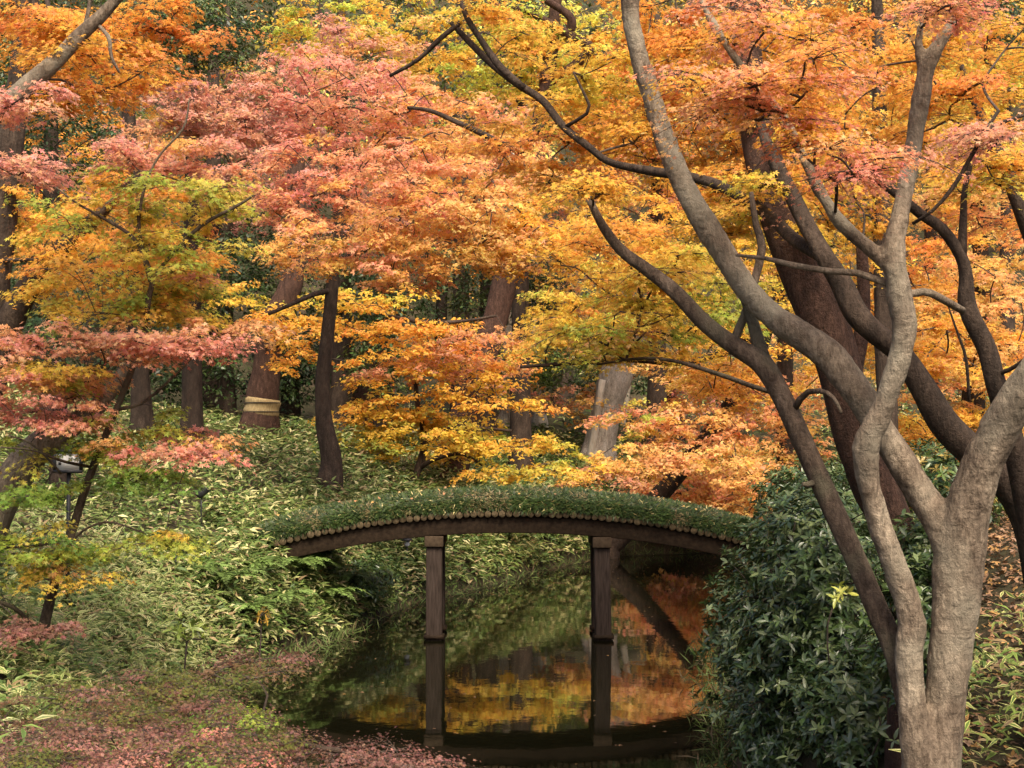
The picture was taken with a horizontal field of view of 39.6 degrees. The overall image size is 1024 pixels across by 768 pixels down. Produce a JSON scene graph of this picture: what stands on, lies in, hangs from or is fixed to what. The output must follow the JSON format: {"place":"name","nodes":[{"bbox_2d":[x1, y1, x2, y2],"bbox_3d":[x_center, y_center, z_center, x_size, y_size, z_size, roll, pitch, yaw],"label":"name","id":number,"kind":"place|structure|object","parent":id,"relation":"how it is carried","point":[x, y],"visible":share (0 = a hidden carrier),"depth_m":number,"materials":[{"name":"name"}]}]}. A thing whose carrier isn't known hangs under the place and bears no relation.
{"place":"outdoors","nodes":[
{"label":"outdoors","id":0,"kind":"place"},
{"bbox_2d":[182,553,748,767],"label":"water","id":1,"kind":"structure","parent":0,"point":[519,684],"depth_m":18.94,"materials":[{"name":"black liquid"}]},
{"bbox_2d":[274,565,716,765],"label":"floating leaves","id":2,"kind":"object","parent":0,"point":[564,674],"visible":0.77,"depth_m":19.40,"materials":[{"name":"orange plant"}]},
{"bbox_2d":[0,0,1023,767],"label":"ground","id":3,"kind":"structure","parent":0,"point":[804,760],"depth_m":51.16,"materials":[{"name":"green plant"}]},
{"bbox_2d":[53,450,82,619],"bbox_3d":[-4.673,1.678,14.950,0.304,1.962,0.070,0,-2,0],"label":"garden lamp","id":4,"kind":"object","parent":3,"relation":"on","point":[68,469],"visible":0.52,"depth_m":14.96,"materials":[{"name":"black metal"}]},
{"bbox_2d":[0,13,148,471],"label":"evergreen tree","id":5,"kind":"object","parent":3,"relation":"on","point":[50,139],"visible":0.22,"depth_m":22.92,"materials":[{"name":"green plant"}]},
{"bbox_2d":[10,228,161,519],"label":"maple tree","id":6,"kind":"object","parent":3,"relation":"on","point":[54,477],"visible":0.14,"depth_m":19.00,"materials":[{"name":"green plant"}]},
{"bbox_2d":[0,0,179,406],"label":"maple tree","id":7,"kind":"object","parent":3,"relation":"on","point":[14,308],"visible":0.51,"depth_m":13.41,"materials":[{"name":"orange plant"}]},
{"bbox_2d":[0,0,211,399],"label":"maple tree","id":8,"kind":"object","parent":3,"relation":"on","point":[71,141],"visible":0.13,"depth_m":38.45,"materials":[{"name":"orange plant"}]},
{"bbox_2d":[10,192,207,421],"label":"evergreen tree","id":9,"kind":"object","parent":3,"relation":"on","point":[99,361],"visible":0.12,"depth_m":43.28,"materials":[{"name":"green plant"}]},
{"bbox_2d":[0,242,239,552],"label":"maple tree","id":10,"kind":"object","parent":3,"relation":"on","point":[109,391],"visible":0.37,"depth_m":11.85,"materials":[{"name":"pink plant"}]},
{"bbox_2d":[0,0,272,201],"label":"maple tree","id":11,"kind":"object","parent":3,"relation":"on","point":[62,42],"visible":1,"depth_m":9.61,"materials":[{"name":"orange plant"}]},
{"bbox_2d":[19,0,268,466],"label":"evergreen tree","id":12,"kind":"object","parent":3,"relation":"on","point":[192,388],"visible":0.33,"depth_m":27.73,"materials":[{"name":"green plant"}]},
{"bbox_2d":[0,98,295,660],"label":"maple sapling","id":13,"kind":"object","parent":3,"relation":"on","point":[134,154],"visible":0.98,"depth_m":11.54,"materials":[{"name":"yellow plant"}]},
{"bbox_2d":[63,86,233,450],"bbox_3d":[-7.876,-2.394,30.766,3.746,8.363,3.289,0,-2,0],"label":"maple tree","id":14,"kind":"object","parent":3,"relation":"on","point":[141,416],"visible":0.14,"depth_m":30.78,"materials":[{"name":"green plant"}]},
{"bbox_2d":[21,0,286,369],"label":"maple tree","id":15,"kind":"object","parent":3,"relation":"on","point":[153,126],"visible":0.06,"depth_m":50.14,"materials":[{"name":"orange plant"}]},
{"bbox_2d":[162,609,209,723],"bbox_3d":[-3.223,3.024,14.066,0.444,1.598,0.591,0,-2,0],"label":"young plant","id":16,"kind":"object","parent":3,"relation":"on","point":[195,629],"visible":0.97,"depth_m":14.01,"materials":[{"name":"green plant"}]},
{"bbox_2d":[195,487,208,525],"bbox_3d":[-4.881,2.002,22.402,0.220,0.841,0.172,1,-3,-17],"label":"garden spotlight","id":17,"kind":"object","parent":3,"relation":"on","point":[201,494],"visible":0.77,"depth_m":22.36,"materials":[{"name":"black metal"}]},
{"bbox_2d":[177,558,238,576],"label":"fern","id":18,"kind":"object","parent":3,"relation":"on","point":[210,564],"visible":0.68,"depth_m":19.75,"materials":[{"name":"green plant"}]},
{"bbox_2d":[121,191,332,423],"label":"evergreen tree","id":19,"kind":"object","parent":3,"relation":"on","point":[226,391],"visible":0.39,"depth_m":42.97,"materials":[{"name":"green plant"}]},
{"bbox_2d":[199,567,268,586],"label":"fern","id":20,"kind":"object","parent":3,"relation":"on","point":[225,576],"visible":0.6,"depth_m":20.00,"materials":[{"name":"green plant"}]},
{"bbox_2d":[68,0,409,421],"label":"maple tree","id":21,"kind":"object","parent":3,"relation":"on","point":[215,163],"visible":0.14,"depth_m":44.97,"materials":[{"name":"orange plant"}]},
{"bbox_2d":[0,644,480,767],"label":"fallen leaves","id":22,"kind":"object","parent":3,"relation":"on","point":[172,741],"visible":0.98,"depth_m":7.81,"materials":[{"name":"pink plant"}]},
{"bbox_2d":[228,597,289,615],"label":"fern","id":23,"kind":"object","parent":3,"relation":"on","point":[256,604],"visible":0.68,"depth_m":20.19,"materials":[{"name":"green plant"}]},
{"bbox_2d":[232,553,289,572],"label":"fern","id":24,"kind":"object","parent":3,"relation":"on","point":[262,560],"visible":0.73,"depth_m":21.43,"materials":[{"name":"green plant"}]},
{"bbox_2d":[254,606,270,716],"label":"young plant","id":25,"kind":"object","parent":3,"relation":"on","point":[265,620],"visible":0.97,"depth_m":16.40,"materials":[{"name":"green plant"}]},
{"bbox_2d":[206,104,350,441],"bbox_3d":[-6.168,-2.907,37.623,4.159,9.439,3.106,0,-2,0],"label":"maple tree","id":26,"kind":"object","parent":3,"relation":"on","point":[262,402],"visible":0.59,"depth_m":37.71,"materials":[{"name":"brown plant"}]},
{"bbox_2d":[262,588,320,607],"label":"fern","id":27,"kind":"object","parent":3,"relation":"on","point":[288,593],"visible":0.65,"depth_m":21.27,"materials":[{"name":"green plant"}]},
{"bbox_2d":[239,284,375,426],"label":"evergreen tree","id":28,"kind":"object","parent":3,"relation":"on","point":[291,397],"visible":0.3,"depth_m":45.05,"materials":[{"name":"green plant"}]},
{"bbox_2d":[277,553,341,569],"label":"fern","id":29,"kind":"object","parent":3,"relation":"on","point":[309,559],"visible":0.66,"depth_m":22.50,"materials":[{"name":"green plant"}]},
{"bbox_2d":[0,381,644,767],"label":"bamboo grass","id":30,"kind":"structure","parent":3,"relation":"on","point":[212,415],"depth_m":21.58,"materials":[{"name":"green plant"}]},
{"bbox_2d":[304,559,353,572],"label":"fern","id":31,"kind":"object","parent":3,"relation":"on","point":[327,564],"visible":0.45,"depth_m":23.52,"materials":[{"name":"green plant"}]},
{"bbox_2d":[303,586,370,600],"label":"fern","id":32,"kind":"object","parent":3,"relation":"on","point":[340,590],"visible":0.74,"depth_m":23.06,"materials":[{"name":"green plant"}]},
{"bbox_2d":[323,567,376,584],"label":"fern","id":33,"kind":"object","parent":3,"relation":"on","point":[351,574],"visible":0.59,"depth_m":24.35,"materials":[{"name":"green plant"}]},
{"bbox_2d":[119,12,608,495],"bbox_3d":[-2.158,-2.446,25.962,9.897,10.166,7.091,-2,-3,42],"label":"maple tree","id":34,"kind":"object","parent":3,"relation":"on","point":[477,219],"visible":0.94,"depth_m":24.96,"materials":[{"name":"orange plant"}]},
{"bbox_2d":[255,0,476,439],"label":"maple tree","id":35,"kind":"object","parent":3,"relation":"on","point":[339,396],"visible":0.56,"depth_m":41.03,"materials":[{"name":"yellow plant"}]},
{"bbox_2d":[339,549,405,601],"bbox_3d":[-2.513,3.404,25.350,1.295,0.916,1.973,0,-2,0],"label":"evergreen shrub","id":36,"kind":"object","parent":3,"relation":"on","point":[383,578],"visible":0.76,"depth_m":24.99,"materials":[{"name":"green plant"}]},
{"bbox_2d":[365,566,396,573],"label":"fern","id":37,"kind":"object","parent":3,"relation":"on","point":[380,569],"visible":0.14,"depth_m":25.38,"materials":[{"name":"green plant"}]},
{"bbox_2d":[352,85,412,424],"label":"maple tree","id":38,"kind":"object","parent":3,"relation":"on","point":[360,392],"visible":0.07,"depth_m":46.07,"materials":[{"name":"brown plant"}]},
{"bbox_2d":[302,215,464,441],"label":"maple tree","id":39,"kind":"object","parent":3,"relation":"on","point":[356,278],"visible":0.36,"depth_m":40.98,"materials":[{"name":"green plant"}]},
{"bbox_2d":[198,471,589,629],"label":"bamboo grass","id":40,"kind":"structure","parent":3,"relation":"on","point":[367,604],"depth_m":28.38,"materials":[{"name":"green plant"}]},
{"bbox_2d":[401,538,412,568],"bbox_3d":[-2.114,3.460,28.630,0.240,0.792,0.240,0,-2,0],"label":"garden lamp","id":41,"kind":"object","parent":3,"relation":"on","point":[407,542],"visible":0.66,"depth_m":28.59,"materials":[{"name":"black metal"}]},
{"bbox_2d":[236,283,624,485],"bbox_3d":[-2.011,0.249,34.149,9.740,5.372,3.712,0,-2,11],"label":"maple tree","id":42,"kind":"object","parent":3,"relation":"on","point":[464,444],"visible":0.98,"depth_m":33.71,"materials":[{"name":"orange plant"}]},
{"bbox_2d":[136,540,751,767],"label":"bank grass","id":43,"kind":"structure","parent":3,"relation":"on","point":[486,583],"depth_m":21.10,"materials":[{"name":"green plant"}]},
{"bbox_2d":[365,0,579,411],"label":"maple tree","id":44,"kind":"object","parent":3,"relation":"on","point":[461,114],"visible":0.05,"depth_m":47.84,"materials":[{"name":"orange plant"}]},
{"bbox_2d":[403,234,578,448],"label":"evergreen tree","id":45,"kind":"object","parent":3,"relation":"on","point":[484,289],"visible":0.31,"depth_m":43.25,"materials":[{"name":"green plant"}]},
{"bbox_2d":[241,483,770,640],"bbox_3d":[0.118,3.530,23.444,9.050,3.813,1.659,0,-2,0],"label":"footbridge","id":46,"kind":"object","parent":3,"relation":"on","point":[434,517],"visible":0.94,"depth_m":22.84,"materials":[{"name":"plant"}]},
{"bbox_2d":[276,485,734,516],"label":"fallen leaves","id":47,"kind":"object","parent":46,"relation":"on","point":[484,485],"visible":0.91,"depth_m":23.43,"materials":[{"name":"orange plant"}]},
{"bbox_2d":[0,0,1023,346],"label":"distant woods","id":48,"kind":"object","parent":3,"relation":"on","point":[858,6],"visible":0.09,"depth_m":66.46,"materials":[{"name":"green plant"}]},
{"bbox_2d":[475,153,562,434],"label":"maple tree","id":49,"kind":"object","parent":3,"relation":"on","point":[504,414],"visible":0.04,"depth_m":48.04,"materials":[{"name":"brown plant"}]},
{"bbox_2d":[380,0,664,485],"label":"maple tree","id":50,"kind":"object","parent":3,"relation":"on","point":[502,291],"visible":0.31,"depth_m":36.92,"materials":[{"name":"orange plant"}]},
{"bbox_2d":[500,224,594,430],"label":"maple tree","id":51,"kind":"object","parent":3,"relation":"on","point":[536,418],"visible":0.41,"depth_m":46.97,"materials":[{"name":"brown plant"}]},
{"bbox_2d":[428,0,670,483],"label":"maple tree","id":52,"kind":"object","parent":3,"relation":"on","point":[522,428],"visible":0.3,"depth_m":39.51,"materials":[{"name":"yellow plant"}]},
{"bbox_2d":[461,174,647,407],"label":"evergreen tree","id":53,"kind":"object","parent":3,"relation":"on","point":[563,377],"visible":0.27,"depth_m":47.91,"materials":[{"name":"green plant"}]},
{"bbox_2d":[587,379,605,457],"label":"support pole","id":54,"kind":"object","parent":3,"relation":"on","point":[592,445],"visible":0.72,"depth_m":43.69,"materials":[{"name":"beige wood"}]},
{"bbox_2d":[619,383,631,427],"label":"support pole","id":55,"kind":"object","parent":3,"relation":"on","point":[626,400],"visible":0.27,"depth_m":50.12,"materials":[{"name":"beige wood"}]},
{"bbox_2d":[580,277,685,464],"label":"maple tree","id":56,"kind":"object","parent":3,"relation":"on","point":[617,385],"visible":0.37,"depth_m":43.98,"materials":[{"name":"grey plant"}]},
{"bbox_2d":[244,312,1023,562],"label":"bamboo grass","id":57,"kind":"structure","parent":3,"relation":"on","point":[309,447],"depth_m":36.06,"materials":[{"name":"green plant"}]},
{"bbox_2d":[498,192,794,419],"bbox_3d":[2.484,0.192,19.317,5.389,5.448,4.113,0,-2,0],"label":"maple tree","id":58,"kind":"object","parent":3,"relation":"on","point":[720,387],"visible":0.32,"depth_m":19.29,"materials":[{"name":"orange plant"}]},
{"bbox_2d":[547,14,775,518],"bbox_3d":[4.833,-3.792,41.669,5.864,16.949,8.666,2,-3,-36],"label":"maple tree","id":59,"kind":"object","parent":3,"relation":"on","point":[704,493],"visible":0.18,"depth_m":39.99,"materials":[{"name":"orange plant"}]},
{"bbox_2d":[545,29,791,485],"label":"maple tree","id":60,"kind":"object","parent":3,"relation":"on","point":[654,395],"visible":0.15,"depth_m":40.94,"materials":[{"name":"orange plant"}]},
{"bbox_2d":[510,238,870,456],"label":"maple tree","id":61,"kind":"object","parent":3,"relation":"on","point":[589,399],"visible":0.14,"depth_m":45.20,"materials":[{"name":"orange plant"}]},
{"bbox_2d":[551,283,837,558],"bbox_3d":[4.326,0.997,35.430,7.643,8.003,8.793,0,-2,0],"label":"maple tree","id":62,"kind":"object","parent":3,"relation":"on","point":[678,468],"visible":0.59,"depth_m":34.15,"materials":[{"name":"orange plant"}]},
{"bbox_2d":[389,0,1023,583],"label":"maple tree","id":63,"kind":"object","parent":3,"relation":"on","point":[951,430],"visible":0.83,"depth_m":10.48,"materials":[{"name":"orange plant"}]},
{"bbox_2d":[495,0,1023,767],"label":"maple tree","id":64,"kind":"object","parent":3,"relation":"on","point":[933,710],"visible":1,"depth_m":6.92,"materials":[{"name":"orange plant"}]},
{"bbox_2d":[595,0,945,767],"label":"maple tree","id":65,"kind":"object","parent":3,"relation":"on","point":[811,298],"visible":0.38,"depth_m":9.98,"materials":[{"name":"orange plant"}]},
{"bbox_2d":[686,500,858,704],"bbox_3d":[2.537,2.058,13.434,1.682,2.007,2.928,0,-2,0],"label":"evergreen shrub","id":66,"kind":"object","parent":3,"relation":"on","point":[723,627],"visible":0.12,"depth_m":13.48,"materials":[{"name":"green plant"}]},
{"bbox_2d":[672,16,891,504],"bbox_3d":[6.564,-1.559,33.831,5.697,14.751,6.230,0,-2,0],"label":"maple tree","id":67,"kind":"object","parent":3,"relation":"on","point":[784,353],"visible":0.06,"depth_m":34.05,"materials":[{"name":"orange plant"}]},
{"bbox_2d":[691,619,899,767],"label":"evergreen shrub","id":68,"kind":"object","parent":3,"relation":"on","point":[857,718],"visible":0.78,"depth_m":10.31,"materials":[{"name":"green plant"}]},
{"bbox_2d":[702,476,908,726],"bbox_3d":[2.377,1.816,11.399,1.648,2.182,2.610,0,-2,0],"label":"evergreen shrub","id":69,"kind":"object","parent":3,"relation":"on","point":[803,576],"visible":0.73,"depth_m":11.00,"materials":[{"name":"green plant"}]},
{"bbox_2d":[744,450,912,582],"bbox_3d":[3.077,1.632,13.848,1.384,2.036,3.466,0,-2,0],"label":"evergreen shrub","id":70,"kind":"object","parent":3,"relation":"on","point":[838,475],"visible":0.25,"depth_m":14.17,"materials":[{"name":"green plant"}]},
{"bbox_2d":[826,581,858,733],"bbox_3d":[2.405,2.157,10.407,0.260,1.422,0.185,2,-3,-39],"label":"young plant","id":71,"kind":"object","parent":3,"relation":"on","point":[840,595],"visible":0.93,"depth_m":10.40,"materials":[{"name":"yellow plant"}]},
{"bbox_2d":[754,1,1023,562],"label":"maple tree","id":72,"kind":"object","parent":3,"relation":"on","point":[988,131],"visible":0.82,"depth_m":8.14,"materials":[{"name":"orange plant"}]},
{"bbox_2d":[781,0,1013,572],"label":"maple tree","id":73,"kind":"object","parent":3,"relation":"on","point":[880,313],"visible":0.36,"depth_m":15.37,"materials":[{"name":"orange plant"}]},
{"bbox_2d":[850,509,988,710],"bbox_3d":[2.586,1.615,8.899,0.904,1.810,1.645,0,-2,0],"label":"evergreen shrub","id":74,"kind":"object","parent":3,"relation":"on","point":[918,554],"visible":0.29,"depth_m":8.78,"materials":[{"name":"green plant"}]},
{"bbox_2d":[830,499,1023,767],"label":"fallen leaves","id":75,"kind":"object","parent":3,"relation":"on","point":[1012,551],"visible":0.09,"depth_m":11.18,"materials":[{"name":"brown plant"}]},
{"bbox_2d":[841,6,1023,465],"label":"maple tree","id":76,"kind":"object","parent":3,"relation":"on","point":[928,234],"visible":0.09,"depth_m":38.31,"materials":[{"name":"orange plant"}]},
{"bbox_2d":[855,478,1023,767],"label":"bamboo grass","id":77,"kind":"structure","parent":3,"relation":"on","point":[985,664],"depth_m":9.30,"materials":[{"name":"green plant"}]},
{"bbox_2d":[872,105,1023,461],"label":"maple tree","id":78,"kind":"object","parent":3,"relation":"on","point":[971,413],"visible":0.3,"depth_m":17.81,"materials":[{"name":"orange plant"}]},
{"bbox_2d":[905,437,1007,526],"bbox_3d":[3.812,1.193,12.482,1.393,1.640,2.232,0,-2,0],"label":"evergreen shrub","id":79,"kind":"object","parent":3,"relation":"on","point":[940,470],"visible":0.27,"depth_m":12.09,"materials":[{"name":"green plant"}]},
{"bbox_2d":[915,17,1023,263],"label":"maple tree","id":80,"kind":"object","parent":3,"relation":"on","point":[1016,201],"visible":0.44,"depth_m":11.12,"materials":[{"name":"orange plant"}]},
{"bbox_2d":[941,0,1023,365],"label":"maple tree","id":81,"kind":"object","parent":3,"relation":"on","point":[1010,323],"visible":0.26,"depth_m":33.94,"materials":[{"name":"orange plant"}]}
]}

